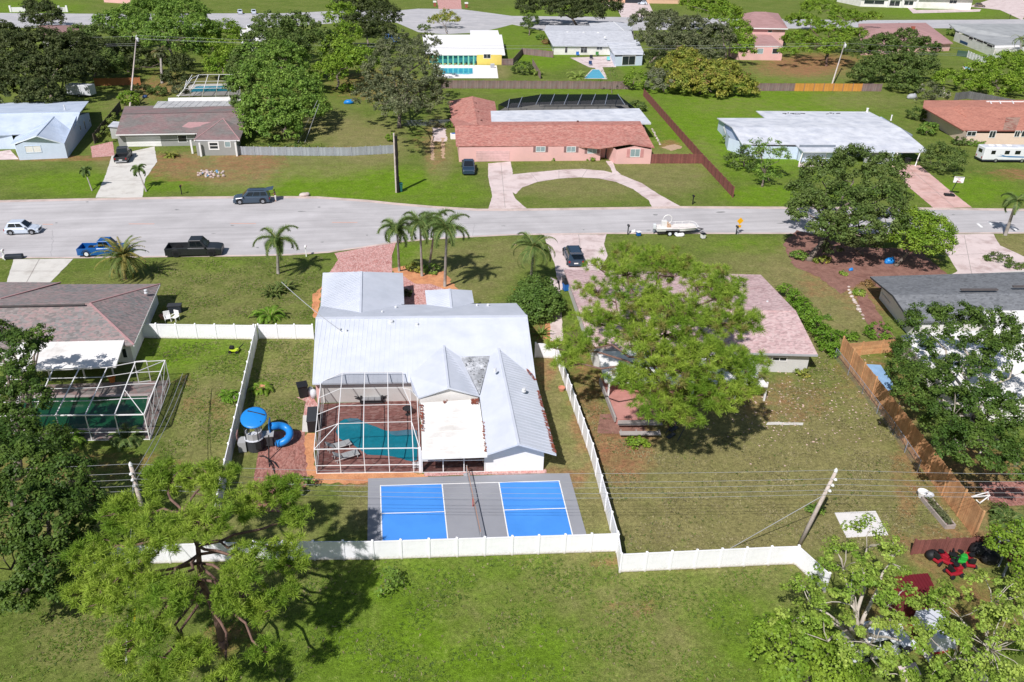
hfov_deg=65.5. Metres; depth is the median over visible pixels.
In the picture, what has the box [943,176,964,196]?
basketball hoop
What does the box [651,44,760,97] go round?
mango tree
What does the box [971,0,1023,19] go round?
driveway
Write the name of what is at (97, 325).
house
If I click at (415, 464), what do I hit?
pool cage
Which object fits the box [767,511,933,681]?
broadleaf tree
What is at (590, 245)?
driveway
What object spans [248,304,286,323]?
areca palm
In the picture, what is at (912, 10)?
footpath
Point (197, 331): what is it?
vinyl fence
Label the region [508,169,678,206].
driveway
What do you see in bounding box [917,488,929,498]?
plant pot
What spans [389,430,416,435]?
pool ledge
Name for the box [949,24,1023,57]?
house
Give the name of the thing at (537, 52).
wood fence
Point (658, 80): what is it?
broadleaf tree
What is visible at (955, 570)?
ride on mower
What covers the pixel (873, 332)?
shrub
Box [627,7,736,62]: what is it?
oak tree
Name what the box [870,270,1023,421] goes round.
house
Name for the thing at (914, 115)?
shrub
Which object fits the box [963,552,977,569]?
ride on mower
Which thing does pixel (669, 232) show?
boat trailer
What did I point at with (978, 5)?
parked car
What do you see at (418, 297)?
footpath
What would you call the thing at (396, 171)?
wooden pole
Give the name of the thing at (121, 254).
date palm
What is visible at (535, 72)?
banana plant
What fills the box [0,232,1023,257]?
gutter
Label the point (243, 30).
house
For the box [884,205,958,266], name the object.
broadleaf tree
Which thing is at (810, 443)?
dry grass
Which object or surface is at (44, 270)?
driveway
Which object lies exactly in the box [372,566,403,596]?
sapling
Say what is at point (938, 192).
slab joint
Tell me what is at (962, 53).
wood fence
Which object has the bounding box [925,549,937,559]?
covered machine
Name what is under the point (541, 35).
shrub
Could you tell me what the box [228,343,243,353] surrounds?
lawn mower
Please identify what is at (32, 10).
oak tree
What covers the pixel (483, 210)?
gutter
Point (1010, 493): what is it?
patio
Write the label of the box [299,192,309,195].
sundry item
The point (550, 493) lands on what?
power line
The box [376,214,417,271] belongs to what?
palm tree
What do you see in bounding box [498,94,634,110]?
pool cage
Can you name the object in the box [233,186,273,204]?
parked car
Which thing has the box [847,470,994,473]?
power line
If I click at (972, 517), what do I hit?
wood fence
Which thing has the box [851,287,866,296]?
shrub
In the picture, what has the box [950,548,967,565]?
ride on mower
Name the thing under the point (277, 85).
broadleaf tree
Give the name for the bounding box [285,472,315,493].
shrub
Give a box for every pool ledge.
[347,418,367,423]
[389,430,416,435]
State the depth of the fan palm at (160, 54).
188.29 m
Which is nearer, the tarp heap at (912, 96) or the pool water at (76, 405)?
the pool water at (76, 405)
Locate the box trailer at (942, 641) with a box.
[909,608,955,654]
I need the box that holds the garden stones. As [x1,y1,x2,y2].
[847,286,864,319]
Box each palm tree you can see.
[79,166,92,190]
[130,163,146,191]
[252,224,298,273]
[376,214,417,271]
[398,210,442,276]
[419,208,455,266]
[422,212,470,286]
[510,231,557,274]
[1001,192,1023,235]
[1011,35,1023,60]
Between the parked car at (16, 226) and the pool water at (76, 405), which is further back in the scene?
the parked car at (16, 226)
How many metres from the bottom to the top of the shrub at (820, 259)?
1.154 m
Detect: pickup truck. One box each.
[76,237,128,256]
[113,146,132,162]
[164,236,223,257]
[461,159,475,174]
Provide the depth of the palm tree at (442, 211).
90.30 m
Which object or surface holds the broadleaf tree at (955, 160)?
on the ground at (488, 270)
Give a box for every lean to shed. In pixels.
[867,364,892,392]
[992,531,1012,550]
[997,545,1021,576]
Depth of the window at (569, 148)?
137.56 m
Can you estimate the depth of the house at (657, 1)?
378.60 m
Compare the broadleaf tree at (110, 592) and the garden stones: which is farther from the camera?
the garden stones
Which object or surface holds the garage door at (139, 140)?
in the house at (212, 124)
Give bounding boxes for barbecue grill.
[167,303,182,313]
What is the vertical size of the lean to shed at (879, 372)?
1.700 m
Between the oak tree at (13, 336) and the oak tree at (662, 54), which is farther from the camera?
the oak tree at (662, 54)
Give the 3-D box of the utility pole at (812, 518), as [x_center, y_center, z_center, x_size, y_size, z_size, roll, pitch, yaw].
[20.594,11.344,53.652,1.383,7.063,0.504,15,31,22]
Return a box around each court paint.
[381,484,446,540]
[500,481,571,536]
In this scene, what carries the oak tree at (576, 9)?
on the ground at (488, 270)
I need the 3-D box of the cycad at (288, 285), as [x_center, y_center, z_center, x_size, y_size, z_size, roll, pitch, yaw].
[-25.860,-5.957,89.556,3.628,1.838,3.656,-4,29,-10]
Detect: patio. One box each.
[177,83,240,95]
[253,430,307,511]
[297,396,317,430]
[522,106,618,109]
[572,56,615,78]
[597,414,645,433]
[978,482,1023,505]
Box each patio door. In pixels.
[121,348,128,357]
[622,56,635,64]
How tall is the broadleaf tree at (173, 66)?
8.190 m
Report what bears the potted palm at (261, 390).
in the plant pot
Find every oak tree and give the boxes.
[0,19,121,103]
[0,319,55,480]
[0,419,111,616]
[18,0,66,24]
[66,21,129,76]
[222,53,264,109]
[228,9,343,68]
[329,0,404,46]
[349,29,451,127]
[427,8,460,33]
[514,0,624,24]
[519,5,539,35]
[598,68,623,93]
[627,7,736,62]
[642,44,675,68]
[784,143,914,261]
[842,27,942,91]
[884,299,1023,479]
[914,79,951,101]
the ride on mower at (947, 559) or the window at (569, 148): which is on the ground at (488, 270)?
the ride on mower at (947, 559)
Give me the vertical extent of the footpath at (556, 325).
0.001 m
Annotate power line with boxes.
[135,373,182,470]
[136,376,186,478]
[136,489,825,497]
[137,35,844,45]
[139,38,821,48]
[142,464,820,473]
[144,39,839,48]
[179,486,810,493]
[230,482,827,487]
[254,477,834,481]
[283,283,339,329]
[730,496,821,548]
[829,494,932,496]
[837,478,1023,481]
[837,484,938,486]
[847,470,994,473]
[847,490,981,492]
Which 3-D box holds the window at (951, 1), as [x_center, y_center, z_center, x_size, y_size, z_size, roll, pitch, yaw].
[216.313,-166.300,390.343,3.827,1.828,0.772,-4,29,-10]
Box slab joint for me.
[922,192,955,192]
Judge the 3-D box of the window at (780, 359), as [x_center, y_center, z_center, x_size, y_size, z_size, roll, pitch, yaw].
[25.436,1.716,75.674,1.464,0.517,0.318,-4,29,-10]
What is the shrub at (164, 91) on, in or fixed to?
on the ground at (488, 270)
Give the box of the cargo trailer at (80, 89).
[65,83,95,96]
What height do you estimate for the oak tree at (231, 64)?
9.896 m
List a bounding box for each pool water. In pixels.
[19,396,147,427]
[191,86,230,91]
[336,418,416,460]
[441,68,472,74]
[585,69,603,77]
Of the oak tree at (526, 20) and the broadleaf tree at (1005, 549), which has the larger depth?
the oak tree at (526, 20)
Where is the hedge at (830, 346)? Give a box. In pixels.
[775,282,840,357]
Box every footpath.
[403,276,442,304]
[424,469,545,475]
[550,277,562,340]
[606,161,619,173]
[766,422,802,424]
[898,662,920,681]
[908,8,980,12]
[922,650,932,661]
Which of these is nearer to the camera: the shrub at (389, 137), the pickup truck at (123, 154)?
the pickup truck at (123, 154)
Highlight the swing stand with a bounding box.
[259,435,278,473]
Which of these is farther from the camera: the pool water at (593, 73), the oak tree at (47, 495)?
the pool water at (593, 73)
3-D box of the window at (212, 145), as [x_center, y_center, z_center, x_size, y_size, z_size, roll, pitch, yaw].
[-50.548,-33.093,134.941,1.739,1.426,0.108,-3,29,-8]
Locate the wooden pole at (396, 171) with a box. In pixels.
[393,133,399,192]
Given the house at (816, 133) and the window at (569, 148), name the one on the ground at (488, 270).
the house at (816, 133)
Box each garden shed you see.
[108,121,118,138]
[887,573,934,617]
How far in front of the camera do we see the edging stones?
154.88 m
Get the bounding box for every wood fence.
[92,101,121,143]
[94,77,140,85]
[237,145,393,155]
[441,80,633,88]
[502,49,522,64]
[522,49,553,57]
[532,59,540,77]
[643,88,734,197]
[650,153,702,163]
[757,83,882,90]
[838,336,985,536]
[844,339,902,355]
[910,535,1003,554]
[954,91,1014,99]
[957,50,967,56]
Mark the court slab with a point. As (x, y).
(461, 519)
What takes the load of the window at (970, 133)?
in the house at (954, 118)
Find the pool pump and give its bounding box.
[310,389,316,398]
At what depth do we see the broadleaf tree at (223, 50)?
198.02 m
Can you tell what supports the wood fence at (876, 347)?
on the ground at (488, 270)
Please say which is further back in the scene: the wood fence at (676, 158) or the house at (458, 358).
the wood fence at (676, 158)
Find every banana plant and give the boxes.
[531,68,544,74]
[566,70,586,79]
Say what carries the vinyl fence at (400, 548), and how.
on the ground at (488, 270)
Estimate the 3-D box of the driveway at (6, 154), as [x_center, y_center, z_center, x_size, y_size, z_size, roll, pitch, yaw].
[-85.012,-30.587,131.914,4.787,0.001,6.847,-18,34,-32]
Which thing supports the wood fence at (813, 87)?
on the ground at (488, 270)
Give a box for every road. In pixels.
[0,9,1023,33]
[0,197,1023,256]
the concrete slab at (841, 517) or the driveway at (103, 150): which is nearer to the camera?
the concrete slab at (841, 517)
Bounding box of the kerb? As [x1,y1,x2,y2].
[0,196,1023,209]
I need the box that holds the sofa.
[360,395,382,403]
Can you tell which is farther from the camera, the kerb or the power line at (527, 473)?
the kerb
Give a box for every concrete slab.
[302,415,307,431]
[835,511,887,537]
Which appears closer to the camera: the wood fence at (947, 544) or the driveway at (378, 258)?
the wood fence at (947, 544)
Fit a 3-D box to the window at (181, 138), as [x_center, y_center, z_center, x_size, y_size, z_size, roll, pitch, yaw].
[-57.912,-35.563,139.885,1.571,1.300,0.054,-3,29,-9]
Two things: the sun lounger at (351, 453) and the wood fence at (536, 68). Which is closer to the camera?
the sun lounger at (351, 453)
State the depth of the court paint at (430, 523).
57.25 m
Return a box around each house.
[0,101,91,159]
[0,282,160,380]
[38,25,83,45]
[104,0,130,3]
[116,96,247,156]
[240,29,265,53]
[312,271,555,471]
[423,30,504,64]
[449,96,653,163]
[544,22,644,65]
[564,269,817,400]
[609,0,678,3]
[717,108,924,165]
[728,12,787,59]
[837,0,972,9]
[858,23,952,54]
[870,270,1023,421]
[923,100,1023,144]
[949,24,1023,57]
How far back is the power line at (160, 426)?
57.95 m
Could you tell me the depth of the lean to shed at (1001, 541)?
54.42 m
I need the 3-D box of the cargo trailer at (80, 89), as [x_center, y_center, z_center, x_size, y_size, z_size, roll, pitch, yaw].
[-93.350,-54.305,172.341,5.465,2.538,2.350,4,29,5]
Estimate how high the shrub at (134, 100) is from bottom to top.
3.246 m
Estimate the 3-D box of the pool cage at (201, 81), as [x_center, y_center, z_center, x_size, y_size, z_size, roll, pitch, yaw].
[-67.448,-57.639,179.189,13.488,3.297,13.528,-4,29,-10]
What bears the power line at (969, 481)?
attached to the utility pole at (812, 518)
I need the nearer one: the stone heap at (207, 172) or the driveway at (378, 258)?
the driveway at (378, 258)
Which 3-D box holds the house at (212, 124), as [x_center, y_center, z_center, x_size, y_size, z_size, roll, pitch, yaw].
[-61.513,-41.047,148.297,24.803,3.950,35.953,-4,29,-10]
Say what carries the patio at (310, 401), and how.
on the ground at (488, 270)
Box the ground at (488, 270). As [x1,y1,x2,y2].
[0,0,1023,681]
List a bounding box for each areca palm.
[55,423,92,451]
[106,423,145,451]
[159,151,179,158]
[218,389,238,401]
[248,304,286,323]
[988,506,1023,534]
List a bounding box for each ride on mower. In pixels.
[928,549,946,566]
[941,552,959,566]
[943,562,964,579]
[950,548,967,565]
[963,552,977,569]
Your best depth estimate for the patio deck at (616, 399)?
69.03 m
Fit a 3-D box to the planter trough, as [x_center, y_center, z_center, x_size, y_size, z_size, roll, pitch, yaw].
[31.386,12.471,58.629,0.804,0.639,3.382,-1,29,-6]
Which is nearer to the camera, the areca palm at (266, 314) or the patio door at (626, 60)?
the areca palm at (266, 314)
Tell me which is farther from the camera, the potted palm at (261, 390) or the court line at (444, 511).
the potted palm at (261, 390)
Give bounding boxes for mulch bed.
[304,433,418,484]
[312,286,321,317]
[363,472,427,483]
[392,266,457,288]
[543,320,550,339]
[783,230,946,293]
[857,291,895,352]
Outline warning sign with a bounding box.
[737,218,742,230]
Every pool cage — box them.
[0,360,170,440]
[178,74,232,96]
[314,372,419,473]
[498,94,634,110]
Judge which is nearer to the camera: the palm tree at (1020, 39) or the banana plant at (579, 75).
the banana plant at (579, 75)
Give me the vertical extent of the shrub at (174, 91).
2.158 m
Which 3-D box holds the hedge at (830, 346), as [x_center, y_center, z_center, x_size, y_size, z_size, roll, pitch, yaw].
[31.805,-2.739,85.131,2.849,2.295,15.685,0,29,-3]
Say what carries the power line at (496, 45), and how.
attached to the utility pole at (137, 39)
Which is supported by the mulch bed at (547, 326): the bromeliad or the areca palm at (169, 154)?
the bromeliad
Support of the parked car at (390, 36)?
on the ground at (488, 270)
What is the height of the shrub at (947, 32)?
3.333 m
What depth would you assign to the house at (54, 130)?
137.01 m
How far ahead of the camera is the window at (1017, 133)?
155.23 m
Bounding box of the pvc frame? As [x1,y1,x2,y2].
[971,492,989,502]
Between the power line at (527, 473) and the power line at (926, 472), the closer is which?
the power line at (527, 473)
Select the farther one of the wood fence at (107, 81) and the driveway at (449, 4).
the driveway at (449, 4)
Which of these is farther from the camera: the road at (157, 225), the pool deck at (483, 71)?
the pool deck at (483, 71)
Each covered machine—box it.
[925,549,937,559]
[968,541,989,558]
[980,550,1000,564]
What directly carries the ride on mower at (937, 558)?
on the ground at (488, 270)
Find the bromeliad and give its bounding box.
[530,324,553,339]
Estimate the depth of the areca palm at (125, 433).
63.75 m
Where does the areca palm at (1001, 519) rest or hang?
on the ground at (488, 270)
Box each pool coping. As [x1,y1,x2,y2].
[11,393,151,430]
[332,416,420,463]
[583,69,605,78]
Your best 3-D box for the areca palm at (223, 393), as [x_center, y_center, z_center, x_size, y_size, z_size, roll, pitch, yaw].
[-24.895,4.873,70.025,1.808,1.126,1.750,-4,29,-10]
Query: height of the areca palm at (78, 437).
1.784 m
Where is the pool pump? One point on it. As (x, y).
(313, 394)
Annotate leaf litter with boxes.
[704,355,903,465]
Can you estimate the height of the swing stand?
1.954 m
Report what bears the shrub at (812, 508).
on the ground at (488, 270)
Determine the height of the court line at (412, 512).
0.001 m
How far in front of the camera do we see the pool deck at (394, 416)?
66.80 m
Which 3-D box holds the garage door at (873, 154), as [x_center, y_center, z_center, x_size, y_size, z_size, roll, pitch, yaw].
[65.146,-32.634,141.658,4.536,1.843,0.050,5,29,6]
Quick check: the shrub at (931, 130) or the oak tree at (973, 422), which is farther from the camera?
the shrub at (931, 130)
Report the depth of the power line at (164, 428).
58.69 m
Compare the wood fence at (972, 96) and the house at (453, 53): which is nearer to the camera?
the wood fence at (972, 96)
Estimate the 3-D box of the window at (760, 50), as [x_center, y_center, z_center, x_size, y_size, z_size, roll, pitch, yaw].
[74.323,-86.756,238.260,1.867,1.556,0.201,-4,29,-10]
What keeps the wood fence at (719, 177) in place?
on the ground at (488, 270)
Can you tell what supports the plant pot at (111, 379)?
on the pool deck at (89, 389)
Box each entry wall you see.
[8,5,24,11]
[58,5,67,11]
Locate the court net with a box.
[463,465,480,536]
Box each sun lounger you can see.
[324,439,351,452]
[332,449,359,463]
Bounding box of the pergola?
[986,101,1023,103]
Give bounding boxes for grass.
[10,257,967,681]
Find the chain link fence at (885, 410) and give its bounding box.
[834,349,921,471]
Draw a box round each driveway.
[0,150,17,159]
[7,259,72,281]
[90,141,113,157]
[96,146,156,197]
[330,243,395,272]
[437,0,461,8]
[488,161,525,208]
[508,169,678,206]
[545,234,607,289]
[619,3,651,16]
[892,165,971,207]
[933,234,1023,273]
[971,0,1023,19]
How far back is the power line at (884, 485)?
52.63 m
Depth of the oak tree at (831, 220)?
99.77 m
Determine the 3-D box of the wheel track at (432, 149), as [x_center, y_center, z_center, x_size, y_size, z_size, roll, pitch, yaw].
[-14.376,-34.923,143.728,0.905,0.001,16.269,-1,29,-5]
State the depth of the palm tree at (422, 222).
88.86 m
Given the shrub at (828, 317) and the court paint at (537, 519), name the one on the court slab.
the court paint at (537, 519)
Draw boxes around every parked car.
[3,219,42,234]
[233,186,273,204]
[384,33,400,42]
[562,245,583,265]
[840,621,915,663]
[974,3,984,6]
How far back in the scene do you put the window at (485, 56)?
219.28 m
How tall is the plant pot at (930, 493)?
0.560 m
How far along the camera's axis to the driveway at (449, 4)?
351.62 m
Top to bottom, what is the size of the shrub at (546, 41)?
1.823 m
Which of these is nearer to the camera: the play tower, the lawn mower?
the play tower
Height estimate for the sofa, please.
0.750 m
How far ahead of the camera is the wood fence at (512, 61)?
220.35 m
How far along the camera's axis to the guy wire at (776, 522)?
54.05 m
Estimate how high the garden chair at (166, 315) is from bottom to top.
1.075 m
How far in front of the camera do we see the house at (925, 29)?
280.79 m
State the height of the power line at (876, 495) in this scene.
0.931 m
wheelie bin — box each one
[296,381,307,397]
[562,281,568,290]
[700,232,705,238]
[904,157,911,163]
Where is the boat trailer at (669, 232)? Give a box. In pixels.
[657,228,702,235]
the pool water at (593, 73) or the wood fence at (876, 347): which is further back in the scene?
the pool water at (593, 73)
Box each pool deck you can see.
[25,380,168,439]
[316,401,423,472]
[433,64,497,77]
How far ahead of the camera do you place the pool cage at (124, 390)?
66.09 m
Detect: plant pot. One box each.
[108,376,114,382]
[558,385,564,391]
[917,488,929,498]
[925,491,933,497]
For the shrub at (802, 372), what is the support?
on the ground at (488, 270)
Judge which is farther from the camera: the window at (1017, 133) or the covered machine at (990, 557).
the window at (1017, 133)
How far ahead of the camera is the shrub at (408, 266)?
94.55 m
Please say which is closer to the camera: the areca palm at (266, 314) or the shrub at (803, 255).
the areca palm at (266, 314)
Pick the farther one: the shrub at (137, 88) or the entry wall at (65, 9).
the entry wall at (65, 9)
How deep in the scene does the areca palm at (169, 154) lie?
133.73 m
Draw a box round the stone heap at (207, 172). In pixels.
[197,169,224,177]
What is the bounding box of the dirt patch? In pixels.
[662,144,681,150]
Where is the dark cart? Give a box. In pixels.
[2,253,23,258]
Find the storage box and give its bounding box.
[306,406,317,432]
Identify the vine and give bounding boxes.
[95,112,121,137]
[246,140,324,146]
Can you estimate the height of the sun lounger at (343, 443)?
0.791 m
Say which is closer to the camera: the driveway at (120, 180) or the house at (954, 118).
the driveway at (120, 180)
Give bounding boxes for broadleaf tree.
[55,455,314,681]
[89,0,222,61]
[103,34,196,85]
[196,17,244,73]
[226,37,332,139]
[308,0,380,89]
[643,67,682,91]
[678,0,757,59]
[745,611,873,681]
[746,136,791,186]
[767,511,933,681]
[819,229,884,255]
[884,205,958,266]
[918,568,1023,681]
[920,140,969,175]
[930,49,1023,96]
[982,517,1023,593]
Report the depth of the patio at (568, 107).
175.47 m
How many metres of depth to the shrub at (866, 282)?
94.67 m
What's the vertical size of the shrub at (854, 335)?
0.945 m
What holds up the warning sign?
on the ground at (488, 270)
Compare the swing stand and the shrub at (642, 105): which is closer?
the swing stand
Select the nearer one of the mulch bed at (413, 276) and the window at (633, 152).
the mulch bed at (413, 276)
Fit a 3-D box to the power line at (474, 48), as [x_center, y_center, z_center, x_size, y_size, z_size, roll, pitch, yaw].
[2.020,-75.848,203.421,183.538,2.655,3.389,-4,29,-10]
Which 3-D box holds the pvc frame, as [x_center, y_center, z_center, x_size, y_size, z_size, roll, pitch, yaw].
[35.241,11.875,59.831,1.972,0.762,0.512,-7,30,-16]
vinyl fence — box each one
[90,532,619,566]
[142,322,254,339]
[216,324,257,506]
[257,323,313,338]
[534,342,555,357]
[556,347,618,532]
[615,533,830,592]
[967,51,995,62]
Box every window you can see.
[24,145,41,152]
[177,135,187,141]
[208,141,219,149]
[224,141,230,146]
[483,54,490,58]
[536,146,545,151]
[566,146,575,151]
[580,47,587,52]
[587,148,596,153]
[630,149,640,156]
[757,48,763,53]
[772,48,778,53]
[772,356,787,361]
[864,0,884,4]
[889,1,900,5]
[904,1,913,5]
[949,0,957,3]
[966,131,976,135]
[988,131,996,137]
[1014,131,1020,136]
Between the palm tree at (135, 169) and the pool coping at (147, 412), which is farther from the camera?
the palm tree at (135, 169)
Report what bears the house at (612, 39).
on the ground at (488, 270)
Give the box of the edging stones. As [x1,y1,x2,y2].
[651,128,660,144]
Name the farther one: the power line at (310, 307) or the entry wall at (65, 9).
the entry wall at (65, 9)
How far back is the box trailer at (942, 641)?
47.21 m
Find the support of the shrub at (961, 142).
on the ground at (488, 270)
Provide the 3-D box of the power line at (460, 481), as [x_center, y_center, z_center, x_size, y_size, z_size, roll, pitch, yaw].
[-1.369,8.738,50.959,45.033,0.800,0.021,0,29,-2]
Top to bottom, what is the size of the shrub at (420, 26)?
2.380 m
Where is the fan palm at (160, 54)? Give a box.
[152,45,168,83]
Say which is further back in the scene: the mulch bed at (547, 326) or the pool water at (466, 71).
the pool water at (466, 71)
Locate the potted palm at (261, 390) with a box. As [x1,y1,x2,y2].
[248,381,273,396]
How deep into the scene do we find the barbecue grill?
83.66 m
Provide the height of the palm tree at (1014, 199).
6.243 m
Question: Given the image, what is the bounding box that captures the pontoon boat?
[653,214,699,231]
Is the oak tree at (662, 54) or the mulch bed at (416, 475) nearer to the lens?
the mulch bed at (416, 475)
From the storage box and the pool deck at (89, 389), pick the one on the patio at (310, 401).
the storage box
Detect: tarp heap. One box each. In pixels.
[344,99,353,103]
[907,93,916,98]
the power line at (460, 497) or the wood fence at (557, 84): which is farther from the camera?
the wood fence at (557, 84)
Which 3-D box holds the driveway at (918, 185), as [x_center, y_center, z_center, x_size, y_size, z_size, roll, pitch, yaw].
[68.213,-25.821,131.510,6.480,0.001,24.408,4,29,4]
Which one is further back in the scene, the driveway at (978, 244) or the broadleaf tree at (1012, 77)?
the broadleaf tree at (1012, 77)
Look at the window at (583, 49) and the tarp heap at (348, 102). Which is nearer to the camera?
the tarp heap at (348, 102)
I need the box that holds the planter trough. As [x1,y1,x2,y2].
[921,497,955,528]
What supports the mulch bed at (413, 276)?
on the ground at (488, 270)
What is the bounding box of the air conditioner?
[450,133,454,138]
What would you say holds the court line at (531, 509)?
on the court paint at (537, 519)
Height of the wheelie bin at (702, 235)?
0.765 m
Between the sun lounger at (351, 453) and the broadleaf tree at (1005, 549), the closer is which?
the broadleaf tree at (1005, 549)
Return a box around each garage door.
[126,136,161,146]
[476,151,509,161]
[864,153,891,162]
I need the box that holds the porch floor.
[423,458,483,470]
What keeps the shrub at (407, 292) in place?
on the ground at (488, 270)
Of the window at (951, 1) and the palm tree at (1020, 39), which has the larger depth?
the window at (951, 1)
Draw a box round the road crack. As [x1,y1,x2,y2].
[502,221,689,222]
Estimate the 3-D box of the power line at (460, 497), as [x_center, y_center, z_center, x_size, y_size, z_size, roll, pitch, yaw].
[-1.525,9.911,51.707,44.892,0.793,0.021,0,29,-2]
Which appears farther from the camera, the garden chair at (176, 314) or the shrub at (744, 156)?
the shrub at (744, 156)
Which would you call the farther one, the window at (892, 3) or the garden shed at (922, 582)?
the window at (892, 3)
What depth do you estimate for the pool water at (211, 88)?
182.56 m
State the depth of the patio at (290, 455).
62.42 m
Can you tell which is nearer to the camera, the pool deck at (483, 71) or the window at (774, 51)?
the pool deck at (483, 71)
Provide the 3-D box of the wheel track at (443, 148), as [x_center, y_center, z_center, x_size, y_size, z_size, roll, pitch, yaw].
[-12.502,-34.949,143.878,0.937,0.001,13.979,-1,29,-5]
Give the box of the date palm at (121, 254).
[90,235,150,281]
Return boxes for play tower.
[236,407,293,452]
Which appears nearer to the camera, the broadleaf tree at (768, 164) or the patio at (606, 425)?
the patio at (606, 425)
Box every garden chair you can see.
[163,310,170,322]
[171,310,179,321]
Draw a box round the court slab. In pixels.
[367,474,585,540]
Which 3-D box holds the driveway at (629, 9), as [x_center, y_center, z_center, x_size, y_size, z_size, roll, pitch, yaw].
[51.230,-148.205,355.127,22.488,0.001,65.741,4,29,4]
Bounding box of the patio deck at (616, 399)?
[599,378,682,434]
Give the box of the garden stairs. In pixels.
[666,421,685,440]
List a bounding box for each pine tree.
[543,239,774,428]
[777,0,883,65]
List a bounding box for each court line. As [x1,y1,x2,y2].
[380,485,382,540]
[381,480,558,485]
[382,511,443,513]
[442,483,447,538]
[498,482,508,536]
[506,508,564,509]
[559,480,572,534]
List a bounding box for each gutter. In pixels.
[0,197,1023,210]
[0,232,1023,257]
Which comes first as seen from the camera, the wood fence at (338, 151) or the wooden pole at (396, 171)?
the wooden pole at (396, 171)
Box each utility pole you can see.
[128,462,149,539]
[129,35,138,105]
[797,468,837,545]
[832,43,846,82]
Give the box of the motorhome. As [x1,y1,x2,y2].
[975,144,1023,162]
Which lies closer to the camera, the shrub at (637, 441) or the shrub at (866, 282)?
the shrub at (637, 441)
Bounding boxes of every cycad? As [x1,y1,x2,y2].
[259,282,287,298]
[267,277,298,294]
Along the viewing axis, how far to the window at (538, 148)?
136.89 m
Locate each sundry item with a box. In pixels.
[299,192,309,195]
[884,257,894,263]
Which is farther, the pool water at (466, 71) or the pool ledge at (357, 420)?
the pool water at (466, 71)
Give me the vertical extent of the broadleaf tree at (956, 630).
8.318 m
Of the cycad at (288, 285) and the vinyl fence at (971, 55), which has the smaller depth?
the cycad at (288, 285)
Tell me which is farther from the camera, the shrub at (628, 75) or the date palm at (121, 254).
the shrub at (628, 75)
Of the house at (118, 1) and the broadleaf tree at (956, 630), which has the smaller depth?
the broadleaf tree at (956, 630)
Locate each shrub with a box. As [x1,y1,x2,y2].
[116,90,140,104]
[127,83,150,94]
[145,85,167,95]
[170,84,189,93]
[223,392,238,403]
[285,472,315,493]
[338,83,355,90]
[385,132,395,140]
[403,261,419,272]
[404,288,413,296]
[417,23,431,29]
[423,263,440,273]
[505,272,568,325]
[510,60,533,73]
[535,34,546,38]
[541,39,549,43]
[623,67,648,88]
[625,434,650,449]
[629,100,647,109]
[721,144,763,171]
[789,249,808,260]
[792,368,810,377]
[804,502,826,514]
[813,255,831,263]
[823,313,833,320]
[835,329,859,340]
[839,269,848,275]
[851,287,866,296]
[860,279,875,286]
[862,321,893,339]
[905,106,926,119]
[916,121,939,134]
[946,27,959,35]
[950,136,966,144]
[966,139,985,145]
[983,251,1013,261]
[988,500,1015,521]
[1004,261,1023,269]
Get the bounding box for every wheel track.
[430,136,434,159]
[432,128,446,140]
[441,138,444,157]
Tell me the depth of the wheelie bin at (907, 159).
141.89 m
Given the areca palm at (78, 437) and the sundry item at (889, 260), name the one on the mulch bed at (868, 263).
the sundry item at (889, 260)
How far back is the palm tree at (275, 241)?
90.19 m
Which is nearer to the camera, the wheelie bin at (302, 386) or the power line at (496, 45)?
the wheelie bin at (302, 386)
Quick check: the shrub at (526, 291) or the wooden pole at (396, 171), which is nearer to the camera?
the shrub at (526, 291)
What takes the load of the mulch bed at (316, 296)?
on the ground at (488, 270)

